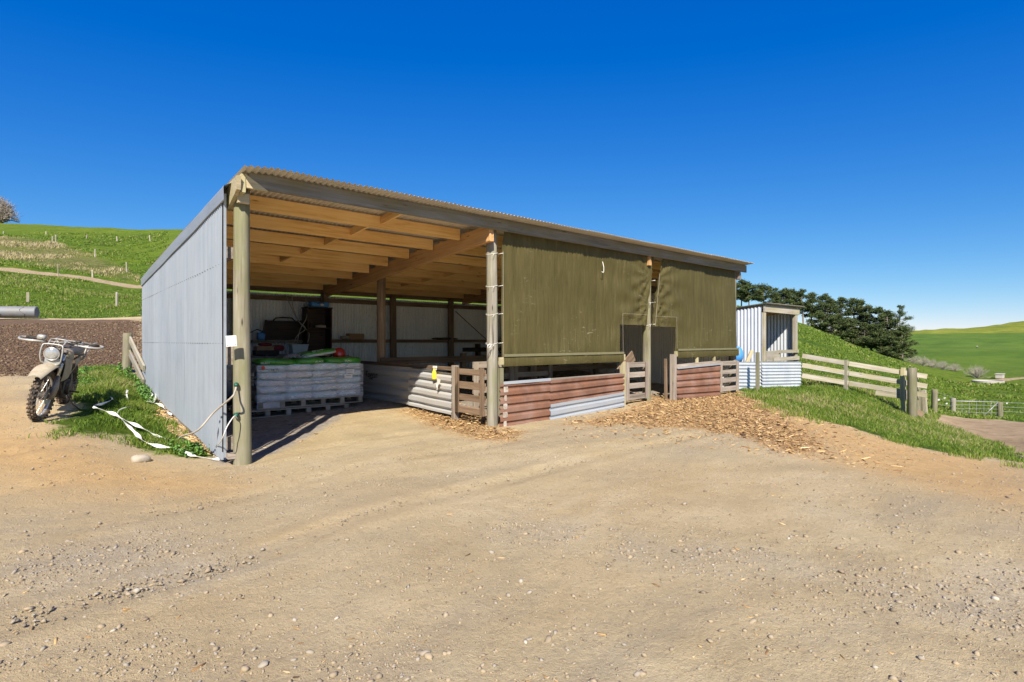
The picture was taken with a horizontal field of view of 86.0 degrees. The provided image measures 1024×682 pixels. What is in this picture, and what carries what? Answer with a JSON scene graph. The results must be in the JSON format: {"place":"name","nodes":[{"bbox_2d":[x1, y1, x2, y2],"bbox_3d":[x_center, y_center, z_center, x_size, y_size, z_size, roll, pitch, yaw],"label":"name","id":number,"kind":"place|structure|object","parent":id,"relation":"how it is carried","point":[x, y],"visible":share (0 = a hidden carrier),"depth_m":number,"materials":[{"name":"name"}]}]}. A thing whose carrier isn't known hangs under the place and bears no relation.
{"place":"outdoors","nodes":[
{"label":"outdoors","id":0,"kind":"place"},
{"bbox_2d":[0,236,139,282],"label":"dry scrub grass","id":1,"kind":"structure","parent":0,"point":[47,246],"depth_m":69.63,"materials":[{"name":"plant"}]},
{"bbox_2d":[17,365,209,455],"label":"grass","id":2,"kind":"structure","parent":0,"point":[139,411],"depth_m":8.52,"materials":[{"name":"plant"}]},
{"bbox_2d":[0,223,1023,681],"bbox_3d":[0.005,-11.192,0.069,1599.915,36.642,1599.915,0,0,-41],"label":"ground","id":3,"kind":"structure","parent":0,"point":[388,423],"depth_m":4.11,"materials":[{"name":"soil"}]},
{"bbox_2d":[0,196,21,222],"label":"bare tree","id":4,"kind":"object","parent":3,"relation":"on","point":[7,211],"visible":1,"depth_m":127.88,"materials":[{"name":"plant"}]},
{"bbox_2d":[0,306,39,317],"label":"pipe","id":5,"kind":"object","parent":3,"relation":"on","point":[19,311],"visible":1,"depth_m":32.10,"materials":[{"name":"grey metal"}]},
{"bbox_2d":[26,292,28,301],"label":"fence post","id":6,"kind":"object","parent":3,"relation":"on","point":[27,296],"visible":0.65,"depth_m":41.95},
{"bbox_2d":[18,334,103,421],"bbox_3d":[-6.539,0.480,7.943,0.983,1.127,1.955,12,-1,-27],"label":"motorbike","id":7,"kind":"object","parent":3,"relation":"on","point":[55,372],"visible":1,"depth_m":7.55,"materials":[{"name":"metal"}]},
{"bbox_2d":[0,321,141,376],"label":"bark mulch","id":8,"kind":"object","parent":3,"relation":"on","point":[23,355],"visible":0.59,"depth_m":17.87,"materials":[{"name":"wood"}]},
{"bbox_2d":[0,274,141,320],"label":"grass","id":9,"kind":"structure","parent":3,"relation":"on","point":[135,305],"depth_m":44.88,"materials":[{"name":"plant"}]},
{"bbox_2d":[0,231,168,282],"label":"grass","id":10,"kind":"structure","parent":3,"relation":"on","point":[104,253],"depth_m":82.96,"materials":[{"name":"plant"}]},
{"bbox_2d":[115,292,117,305],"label":"fence post","id":11,"kind":"object","parent":3,"relation":"on","point":[116,298],"visible":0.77,"depth_m":40.93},
{"bbox_2d":[122,333,144,384],"bbox_3d":[-8.142,0.389,11.909,1.952,1.144,0.209,0,0,43],"label":"rail fence","id":12,"kind":"object","parent":3,"relation":"on","point":[128,358],"visible":0.77,"depth_m":12.34,"materials":[{"name":"wood"}]},
{"bbox_2d":[118,417,159,436],"bbox_3d":[-5.062,1.212,7.526,1.076,0.272,0.099,0,0,22],"label":"fence tape","id":13,"kind":"object","parent":3,"relation":"on","point":[135,424],"visible":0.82,"depth_m":7.57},
{"bbox_2d":[131,454,150,462],"bbox_3d":[-4.358,1.386,6.449,0.141,0.102,0.198,0,-6,34],"label":"stone","id":14,"kind":"object","parent":3,"relation":"on","point":[140,458],"visible":0.8,"depth_m":6.40,"materials":[{"name":"stone"}]},
{"bbox_2d":[77,362,209,456],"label":"broadleaf weeds","id":15,"kind":"object","parent":3,"relation":"on","point":[145,395],"visible":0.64,"depth_m":10.13,"materials":[{"name":"green plant"}]},
{"bbox_2d":[146,401,171,414],"bbox_3d":[-5.940,1.136,9.370,0.990,0.174,0.177,0,0,36],"label":"fence tape","id":16,"kind":"object","parent":3,"relation":"on","point":[161,405],"visible":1,"depth_m":9.57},
{"bbox_2d":[93,397,225,459],"bbox_3d":[-5.305,1.204,7.765,3.861,0.561,0.629,0,0,36],"label":"fence tape","id":17,"kind":"object","parent":3,"relation":"on","point":[138,435],"visible":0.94,"depth_m":7.16,"materials":[{"name":"plastic"}]},
{"bbox_2d":[154,398,216,456],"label":"bark scraps","id":18,"kind":"object","parent":3,"relation":"on","point":[180,425],"visible":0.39,"depth_m":8.16,"materials":[{"name":"brown wood"}]},
{"bbox_2d":[226,354,292,403],"bbox_3d":[-5.390,0.649,12.111,2.262,1.316,1.330,0,0,-41],"label":"wrapped bag stack","id":19,"kind":"object","parent":3,"relation":"on","point":[229,381],"visible":0.09,"depth_m":11.06,"materials":[{"name":"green plastic"}]},
{"bbox_2d":[252,346,278,354],"bbox_3d":[-5.316,0.206,11.866,0.460,0.188,0.300,0,0,-41],"label":"carton","id":20,"kind":"object","parent":19,"relation":"on","point":[263,350],"visible":0.96,"depth_m":11.74,"materials":[{"name":"brown cardboard"}]},
{"bbox_2d":[258,343,271,345],"bbox_3d":[-5.318,0.075,11.860,0.280,0.073,0.200,0,0,-41],"label":"folded cloth","id":21,"kind":"object","parent":20,"relation":"on","point":[264,344],"visible":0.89,"depth_m":11.77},
{"bbox_2d":[272,345,283,350],"bbox_3d":[-5.110,0.155,11.979,0.260,0.130,0.200,0,0,-41],"label":"folded cloth","id":22,"kind":"object","parent":20,"relation":"on","point":[279,347],"visible":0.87,"depth_m":11.91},
{"bbox_2d":[288,344,308,353],"bbox_3d":[-4.848,0.187,12.470,0.380,0.226,0.260,0,0,-41],"label":"storage tub","id":23,"kind":"object","parent":19,"relation":"on","point":[295,348],"visible":0.82,"depth_m":12.37,"materials":[{"name":"plastic"}]},
{"bbox_2d":[226,399,348,418],"bbox_3d":[-4.385,1.318,10.768,1.970,0.134,1.170,0,0,-41],"label":"pallet","id":24,"kind":"object","parent":3,"relation":"on","point":[266,412],"visible":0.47,"depth_m":10.44,"materials":[{"name":"wood"}]},
{"bbox_2d":[251,395,362,409],"bbox_3d":[-4.231,1.183,11.086,2.040,0.134,1.190,0,0,-41],"label":"pallet","id":25,"kind":"object","parent":24,"relation":"on","point":[322,401],"visible":0.51,"depth_m":10.75,"materials":[{"name":"wood"}]},
{"bbox_2d":[251,357,362,409],"bbox_3d":[-4.251,0.779,11.088,2.100,0.932,1.270,0,0,-41],"label":"wrapped bag stack","id":26,"kind":"object","parent":25,"relation":"on","point":[276,379],"visible":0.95,"depth_m":10.52,"materials":[{"name":"plastic"}]},
{"bbox_2d":[283,352,306,358],"bbox_3d":[-4.226,0.283,10.760,0.420,0.114,0.400,0,0,-41],"label":"plastic film","id":27,"kind":"object","parent":26,"relation":"on","point":[294,355],"visible":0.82,"depth_m":10.66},
{"bbox_2d":[295,348,335,357],"bbox_3d":[-3.956,0.239,11.049,0.431,0.125,0.846,0,8,43],"label":"loose bag","id":28,"kind":"object","parent":26,"relation":"on","point":[319,352],"visible":0.92,"depth_m":10.90,"materials":[{"name":"green plastic"}]},
{"bbox_2d":[332,348,345,356],"bbox_3d":[-3.562,0.247,11.322,0.258,0.222,0.279,0,0,-41],"label":"helmet","id":29,"kind":"object","parent":26,"relation":"on","point":[340,352],"visible":0.91,"depth_m":11.23,"materials":[{"name":"red plastic"}]},
{"bbox_2d":[301,307,332,356],"bbox_3d":[-4.830,0.235,13.611,0.640,2.130,0.400,0,0,-41],"label":"cabinet","id":30,"kind":"object","parent":3,"relation":"on","point":[319,338],"visible":0.46,"depth_m":13.71,"materials":[{"name":"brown wood"}]},
{"bbox_2d":[308,302,328,306],"bbox_3d":[-4.766,-0.900,13.567,0.460,0.130,0.309,0,0,-41],"label":"plastic case","id":31,"kind":"object","parent":30,"relation":"on","point":[318,304],"visible":0.88,"depth_m":13.47,"materials":[{"name":"blue plastic"}]},
{"bbox_2d":[359,361,458,420],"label":"iron pen wall","id":32,"kind":"structure","parent":3,"relation":"on","point":[411,384],"depth_m":10.77,"materials":[{"name":"grey"}]},
{"bbox_2d":[432,366,436,378],"bbox_3d":[-1.412,0.578,10.031,0.086,0.245,0.113,0,0,-41],"label":"spray bottle","id":33,"kind":"object","parent":32,"relation":"on","point":[434,374],"visible":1,"depth_m":10.01,"materials":[{"name":"yellow plastic"}]},
{"bbox_2d":[455,367,485,416],"bbox_3d":[-0.717,0.845,9.334,0.063,0.790,0.810,0,0,-41],"label":"timber hurdle","id":34,"kind":"object","parent":32,"relation":"attached to","point":[480,386],"visible":1,"depth_m":9.30,"materials":[{"name":"wood"}]},
{"bbox_2d":[141,165,753,465],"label":"open shed","id":35,"kind":"structure","parent":3,"relation":"on","point":[244,232],"depth_m":9.51,"materials":[{"name":"grey metal"}]},
{"bbox_2d":[216,416,237,446],"bbox_3d":[-3.567,1.144,6.734,0.205,0.542,1.059,0,0,-41],"label":"rope","id":36,"kind":"object","parent":35,"relation":"attached to","point":[226,428],"visible":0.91,"depth_m":6.35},
{"bbox_2d":[226,452,234,459],"bbox_3d":[-3.376,1.380,6.601,0.090,0.060,0.120,0,0,-41],"label":"timber block","id":37,"kind":"object","parent":35,"relation":"attached to","point":[230,455],"depth_m":6.56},
{"bbox_2d":[226,335,236,346],"bbox_3d":[-3.269,0.000,6.400,0.115,0.125,0.016,-3,1,-9],"label":"sign plate","id":38,"kind":"object","parent":35,"relation":"attached to","point":[231,340],"visible":1,"depth_m":6.40,"materials":[{"name":"white plastic"}]},
{"bbox_2d":[250,329,264,339],"bbox_3d":[-6.031,-0.270,12.701,0.597,0.500,0.141,0,0,-41],"label":"jerry can","id":39,"kind":"object","parent":35,"relation":"on","point":[261,335],"visible":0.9,"depth_m":12.78,"materials":[{"name":"blue plastic"}]},
{"bbox_2d":[264,317,301,339],"bbox_3d":[-5.519,-0.303,13.276,0.870,0.566,0.056,0,0,-41],"label":"headboard","id":40,"kind":"object","parent":35,"relation":"on","point":[281,330],"visible":0.99,"depth_m":13.26,"materials":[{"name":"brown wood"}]},
{"bbox_2d":[285,294,309,343],"bbox_3d":[-5.160,-0.412,13.257,0.476,1.428,0.417,0,0,-41],"label":"hanging cable","id":41,"kind":"object","parent":35,"relation":"hanging from","point":[298,320],"visible":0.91,"depth_m":13.19,"materials":[{"name":"rubber"}]},
{"bbox_2d":[346,333,363,338],"bbox_3d":[-4.130,-0.120,14.468,0.420,0.150,0.200,0,0,-41],"label":"cardboard box","id":42,"kind":"object","parent":35,"relation":"on","point":[355,336],"visible":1,"depth_m":14.38,"materials":[{"name":"cardboard"}]},
{"bbox_2d":[431,337,457,339],"bbox_3d":[-1.982,-0.070,16.404,0.948,0.070,0.130,0,0,-41],"label":"rag","id":43,"kind":"object","parent":35,"relation":"on","point":[444,338],"visible":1,"depth_m":16.30,"materials":[{"name":"black fabric"}]},
{"bbox_2d":[455,311,501,353],"bbox_3d":[-1.026,-0.250,17.223,1.813,1.318,0.024,0,0,-40],"label":"brace rod","id":44,"kind":"object","parent":35,"relation":"attached to","point":[473,327],"visible":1,"depth_m":17.02,"materials":[{"name":"metal"}]},
{"bbox_2d":[498,232,653,365],"bbox_3d":[1.446,-0.718,10.577,4.405,2.285,0.125,0,0,-41],"label":"windbreak cloth","id":45,"kind":"object","parent":35,"relation":"hanging from","point":[562,302],"visible":1,"depth_m":10.24,"materials":[{"name":"fabric"}]},
{"bbox_2d":[652,258,739,357],"bbox_3d":[4.538,-0.738,13.256,3.782,2.245,0.125,0,0,-41],"label":"windbreak cloth","id":46,"kind":"object","parent":35,"relation":"hanging from","point":[699,300],"visible":0.97,"depth_m":13.19,"materials":[{"name":"fabric"}]},
{"bbox_3d":[-3.273,0.519,6.519,0.058,0.060,0.062,0,0,-24],"label":"insulator","id":47,"kind":"object","parent":35,"relation":"attached to","visible":0},
{"bbox_2d":[177,387,236,439],"bbox_3d":[-3.962,0.943,6.902,1.904,0.842,0.312,0,0,39],"label":"rope","id":48,"kind":"object","parent":47,"relation":"hanging from","point":[218,408],"visible":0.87,"depth_m":6.49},
{"bbox_2d":[226,371,669,450],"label":"straw litter","id":49,"kind":"object","parent":3,"relation":"on","point":[358,412],"visible":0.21,"depth_m":9.86,"materials":[{"name":"beige plant"}]},
{"bbox_2d":[462,344,501,361],"bbox_3d":[0.284,0.740,17.390,4.600,1.320,0.162,0,0,-41],"label":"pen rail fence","id":50,"kind":"object","parent":3,"relation":"on","point":[477,349],"visible":0.12,"depth_m":16.21,"materials":[{"name":"brown wood"}]},
{"bbox_2d":[473,361,513,407],"bbox_3d":[-0.356,0.849,10.797,1.000,0.902,0.063,0,0,-41],"label":"timber hurdle","id":51,"kind":"object","parent":3,"relation":"on","point":[483,364],"visible":0.27,"depth_m":10.63,"materials":[{"name":"wood"}]},
{"bbox_2d":[380,353,615,391],"bbox_3d":[0.172,0.850,14.771,8.200,1.100,0.195,0,0,-41],"label":"pen rail fence","id":52,"kind":"object","parent":3,"relation":"on","point":[462,358],"visible":0.4,"depth_m":13.60,"materials":[{"name":"wood"}]},
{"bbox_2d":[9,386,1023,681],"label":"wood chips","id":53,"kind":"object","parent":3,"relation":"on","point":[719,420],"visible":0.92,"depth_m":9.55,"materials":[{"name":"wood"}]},
{"bbox_2d":[514,365,552,392],"bbox_3d":[0.448,0.850,11.626,1.100,0.900,0.063,0,0,-41],"label":"timber hurdle","id":54,"kind":"object","parent":3,"relation":"on","point":[548,373],"visible":0.13,"depth_m":11.64,"materials":[{"name":"wood"}]},
{"bbox_2d":[498,361,625,426],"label":"iron pen wall","id":55,"kind":"structure","parent":3,"relation":"on","point":[524,401],"depth_m":9.95,"materials":[{"name":"metal"}]},
{"bbox_2d":[626,361,648,400],"bbox_3d":[2.637,0.835,11.603,0.780,0.790,0.063,0,0,-41],"label":"timber hurdle","id":56,"kind":"object","parent":55,"relation":"attached to","point":[629,375],"visible":0.96,"depth_m":11.62,"materials":[{"name":"wood"}]},
{"bbox_2d":[614,351,634,372],"bbox_3d":[2.447,0.535,11.876,0.030,0.250,0.781,0,33,45],"label":"loose plank","id":57,"kind":"object","parent":3,"relation":"on","point":[630,357],"visible":0.5,"depth_m":11.97,"materials":[{"name":"wood"}]},
{"bbox_2d":[664,354,720,399],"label":"iron pen wall","id":58,"kind":"structure","parent":3,"relation":"on","point":[697,378],"depth_m":12.89,"materials":[{"name":"metal"}]},
{"bbox_2d":[720,361,738,391],"bbox_3d":[5.562,0.897,14.084,0.990,0.767,0.063,0,0,-42],"label":"timber hurdle","id":59,"kind":"object","parent":58,"relation":"attached to","point":[729,379],"visible":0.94,"depth_m":14.11,"materials":[{"name":"wood"}]},
{"bbox_2d":[736,283,741,299],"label":"pine tree","id":60,"kind":"object","parent":3,"relation":"on","point":[738,284],"visible":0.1,"depth_m":120.39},
{"bbox_2d":[736,279,756,305],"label":"pine tree","id":61,"kind":"object","parent":3,"relation":"on","point":[742,282],"visible":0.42,"depth_m":121.19,"materials":[{"name":"plant"}]},
{"bbox_2d":[745,350,753,361],"bbox_3d":[7.007,0.640,16.387,0.100,0.788,0.050,24,-1,-2],"label":"loose plank","id":62,"kind":"object","parent":3,"relation":"on","point":[749,356],"visible":0.46,"depth_m":16.37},
{"bbox_2d":[736,283,763,304],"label":"pine tree","id":63,"kind":"object","parent":3,"relation":"on","point":[747,287],"visible":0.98,"depth_m":119.50,"materials":[{"name":"plant"}]},
{"bbox_2d":[755,352,759,389],"bbox_3d":[6.756,1.005,15.112,0.110,1.390,0.070,0,0,-41],"label":"stake","id":64,"kind":"object","parent":3,"relation":"on","point":[757,370],"visible":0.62,"depth_m":15.08,"materials":[{"name":"wood"}]},
{"bbox_2d":[749,282,778,302],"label":"pine tree","id":65,"kind":"object","parent":3,"relation":"on","point":[763,288],"visible":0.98,"depth_m":119.18,"materials":[{"name":"plant"}]},
{"bbox_2d":[736,303,804,384],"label":"shed","id":66,"kind":"structure","parent":3,"relation":"on","point":[768,331],"depth_m":17.08,"materials":[{"name":"metal"}]},
{"bbox_2d":[739,360,801,388],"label":"iron pen wall","id":67,"kind":"structure","parent":3,"relation":"on","point":[781,373],"depth_m":16.63,"materials":[{"name":"metal"}]},
{"bbox_2d":[762,290,787,303],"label":"pine tree","id":68,"kind":"object","parent":3,"relation":"on","point":[774,298],"visible":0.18,"depth_m":125.24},
{"bbox_2d":[772,287,799,304],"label":"pine tree","id":69,"kind":"object","parent":3,"relation":"on","point":[783,292],"visible":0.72,"depth_m":121.11,"materials":[{"name":"plant"}]},
{"bbox_2d":[783,288,801,305],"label":"pine tree","id":70,"kind":"object","parent":3,"relation":"on","point":[792,291],"visible":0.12,"depth_m":125.16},
{"bbox_2d":[789,288,817,323],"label":"pine tree","id":71,"kind":"object","parent":3,"relation":"on","point":[808,304],"visible":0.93,"depth_m":119.84,"materials":[{"name":"plant"}]},
{"bbox_2d":[801,292,825,318],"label":"pine tree","id":72,"kind":"object","parent":3,"relation":"on","point":[812,295],"visible":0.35,"depth_m":121.64,"materials":[{"name":"plant"}]},
{"bbox_2d":[806,310,833,329],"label":"pine tree","id":73,"kind":"object","parent":3,"relation":"on","point":[817,315],"visible":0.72,"depth_m":115.77,"materials":[{"name":"plant"}]},
{"bbox_2d":[809,293,841,320],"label":"pine tree","id":74,"kind":"object","parent":3,"relation":"on","point":[828,304],"visible":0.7,"depth_m":117.33,"materials":[{"name":"plant"}]},
{"bbox_2d":[816,314,847,335],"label":"pine tree","id":75,"kind":"object","parent":3,"relation":"on","point":[834,318],"visible":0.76,"depth_m":113.56,"materials":[{"name":"plant"}]},
{"bbox_2d":[821,299,843,331],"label":"pine tree","id":76,"kind":"object","parent":3,"relation":"on","point":[839,311],"visible":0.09,"depth_m":123.14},
{"bbox_2d":[828,296,855,338],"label":"pine tree","id":77,"kind":"object","parent":3,"relation":"on","point":[841,302],"visible":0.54,"depth_m":117.25,"materials":[{"name":"plant"}]},
{"bbox_2d":[833,316,861,342],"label":"pine tree","id":78,"kind":"object","parent":3,"relation":"on","point":[849,322],"visible":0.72,"depth_m":111.07,"materials":[{"name":"plant"}]},
{"bbox_2d":[842,298,867,327],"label":"pine tree","id":79,"kind":"object","parent":3,"relation":"on","point":[851,301],"visible":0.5,"depth_m":115.28,"materials":[{"name":"plant"}]},
{"bbox_2d":[841,322,881,349],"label":"pine tree","id":80,"kind":"object","parent":3,"relation":"on","point":[865,326],"visible":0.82,"depth_m":109.81,"materials":[{"name":"plant"}]},
{"bbox_2d":[849,300,876,347],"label":"pine tree","id":81,"kind":"object","parent":3,"relation":"on","point":[859,309],"visible":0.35,"depth_m":113.73,"materials":[{"name":"plant"}]},
{"bbox_2d":[802,354,927,417],"bbox_3d":[11.096,1.584,17.231,3.484,2.349,0.805,0,0,13],"label":"board fence","id":82,"kind":"object","parent":3,"relation":"on","point":[911,394],"visible":0.78,"depth_m":17.29,"materials":[{"name":"wood"}]},
{"bbox_2d":[854,303,882,350],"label":"pine tree","id":83,"kind":"object","parent":3,"relation":"on","point":[869,309],"visible":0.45,"depth_m":111.77,"materials":[{"name":"plant"}]},
{"bbox_2d":[730,357,1023,468],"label":"grass","id":84,"kind":"structure","parent":3,"relation":"on","point":[927,428],"depth_m":12.90,"materials":[{"name":"plant"}]},
{"bbox_2d":[860,326,896,353],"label":"pine tree","id":85,"kind":"object","parent":3,"relation":"on","point":[872,338],"visible":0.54,"depth_m":107.23,"materials":[{"name":"plant"}]},
{"bbox_2d":[860,307,896,345],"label":"pine tree","id":86,"kind":"object","parent":3,"relation":"on","point":[879,309],"visible":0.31,"depth_m":109.42,"materials":[{"name":"plant"}]},
{"bbox_2d":[738,305,1023,421],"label":"grass","id":87,"kind":"structure","parent":3,"relation":"on","point":[950,384],"depth_m":53.88,"materials":[{"name":"plant"}]},
{"bbox_2d":[870,309,908,353],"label":"pine tree","id":88,"kind":"object","parent":3,"relation":"on","point":[886,318],"visible":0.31,"depth_m":107.85,"materials":[{"name":"plant"}]},
{"bbox_2d":[873,333,910,357],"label":"pine tree","id":89,"kind":"object","parent":3,"relation":"on","point":[892,343],"visible":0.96,"depth_m":103.31,"materials":[{"name":"plant"}]},
{"bbox_2d":[877,318,916,357],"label":"pine tree","id":90,"kind":"object","parent":3,"relation":"on","point":[895,321],"visible":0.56,"depth_m":105.48,"materials":[{"name":"plant"}]},
{"bbox_2d":[885,326,919,360],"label":"pine tree","id":91,"kind":"object","parent":3,"relation":"on","point":[910,354],"visible":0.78,"depth_m":103.35,"materials":[{"name":"plant"}]},
{"bbox_2d":[893,305,915,352],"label":"pine tree","id":92,"kind":"object","parent":3,"relation":"on","point":[901,313],"visible":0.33,"depth_m":190.01,"materials":[{"name":"plant"}]},
{"bbox_2d":[903,356,921,363],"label":"bare shrub","id":93,"kind":"object","parent":3,"relation":"on","point":[913,359],"visible":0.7,"depth_m":111.75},
{"bbox_2d":[917,388,920,410],"bbox_3d":[15.499,2.424,21.000,0.232,1.271,0.220,0,0,4],"label":"fence post","id":94,"kind":"object","parent":3,"relation":"on","point":[919,404],"visible":0.21,"depth_m":20.90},
{"bbox_2d":[921,390,924,411],"bbox_3d":[16.058,2.551,21.501,0.206,1.251,0.201,0,0,4],"label":"fence post","id":95,"kind":"object","parent":3,"relation":"on","point":[923,404],"visible":0.34,"depth_m":21.41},
{"bbox_2d":[916,356,934,365],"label":"bare shrub","id":96,"kind":"object","parent":3,"relation":"on","point":[924,360],"visible":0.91,"depth_m":111.74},
{"bbox_2d":[925,390,927,412],"bbox_3d":[16.554,2.630,22.000,0.160,1.328,0.112,-4,0,-41],"label":"fence post","id":97,"kind":"object","parent":3,"relation":"on","point":[926,408],"visible":0.36,"depth_m":21.93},
{"bbox_2d":[931,389,937,411],"bbox_3d":[20.765,3.080,27.002,0.266,1.416,0.260,0,0,4],"label":"fence post","id":98,"kind":"object","parent":3,"relation":"on","point":[934,399],"visible":0.75,"depth_m":26.91,"materials":[{"name":"wood"}]},
{"bbox_2d":[927,358,942,367],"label":"bare shrub","id":99,"kind":"object","parent":3,"relation":"on","point":[933,364],"visible":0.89,"depth_m":111.77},
{"bbox_2d":[934,360,952,369],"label":"bare shrub","id":100,"kind":"object","parent":3,"relation":"on","point":[943,365],"visible":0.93,"depth_m":111.88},
{"bbox_2d":[950,398,955,411],"bbox_3d":[29.709,4.464,37.002,0.328,1.252,0.320,0,0,4],"label":"fence post","id":101,"kind":"object","parent":3,"relation":"on","point":[953,406],"visible":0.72,"depth_m":36.87,"materials":[{"name":"wood"}]},
{"bbox_2d":[947,363,963,370],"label":"bare shrub","id":102,"kind":"object","parent":3,"relation":"on","point":[955,369],"visible":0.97,"depth_m":111.81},
{"bbox_2d":[964,365,992,377],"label":"bare shrub","id":103,"kind":"object","parent":3,"relation":"on","point":[977,372],"visible":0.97,"depth_m":98.00,"materials":[{"name":"plant"}]},
{"bbox_2d":[971,380,1004,383],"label":"water trough","id":104,"kind":"object","parent":3,"relation":"on","point":[988,381],"visible":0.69,"depth_m":83.11,"materials":[{"name":"concrete"}]},
{"bbox_2d":[997,402,1002,416],"bbox_3d":[32.871,4.761,36.999,0.349,1.325,0.340,0,0,4],"label":"fence post","id":105,"kind":"object","parent":3,"relation":"on","point":[999,409],"visible":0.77,"depth_m":36.87,"materials":[{"name":"wood"}]},
{"bbox_2d":[956,401,997,415],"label":"farm gate","id":106,"kind":"structure","parent":105,"relation":"attached to","point":[976,405],"depth_m":36.99,"materials":[{"name":"metal"}]},
{"bbox_2d":[995,373,1004,377],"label":"concrete culvert","id":107,"kind":"object","parent":3,"relation":"on","point":[999,375],"visible":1,"depth_m":94.52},
{"bbox_3d":[5.884,1.080,15.812,0.600,0.840,0.500,0,0,-41],"label":"timber stand","id":108,"kind":"object","parent":3,"relation":"on","visible":0},
{"bbox_2d":[736,346,743,361],"bbox_3d":[6.229,0.400,15.683,0.580,0.510,0.510,0,0,-8],"label":"plastic drum","id":109,"kind":"object","parent":108,"relation":"on","point":[739,357],"visible":0.16,"depth_m":15.48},
{"bbox_2d":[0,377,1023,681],"bbox_3d":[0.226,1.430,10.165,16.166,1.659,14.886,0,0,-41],"label":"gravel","id":110,"kind":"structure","parent":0,"point":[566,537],"depth_m":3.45,"materials":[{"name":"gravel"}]},
{"bbox_2d":[0,0,1023,330],"label":"sky","id":111,"kind":"structure","parent":0,"point":[872,151],"materials":[{"name":"blue"}]}
]}

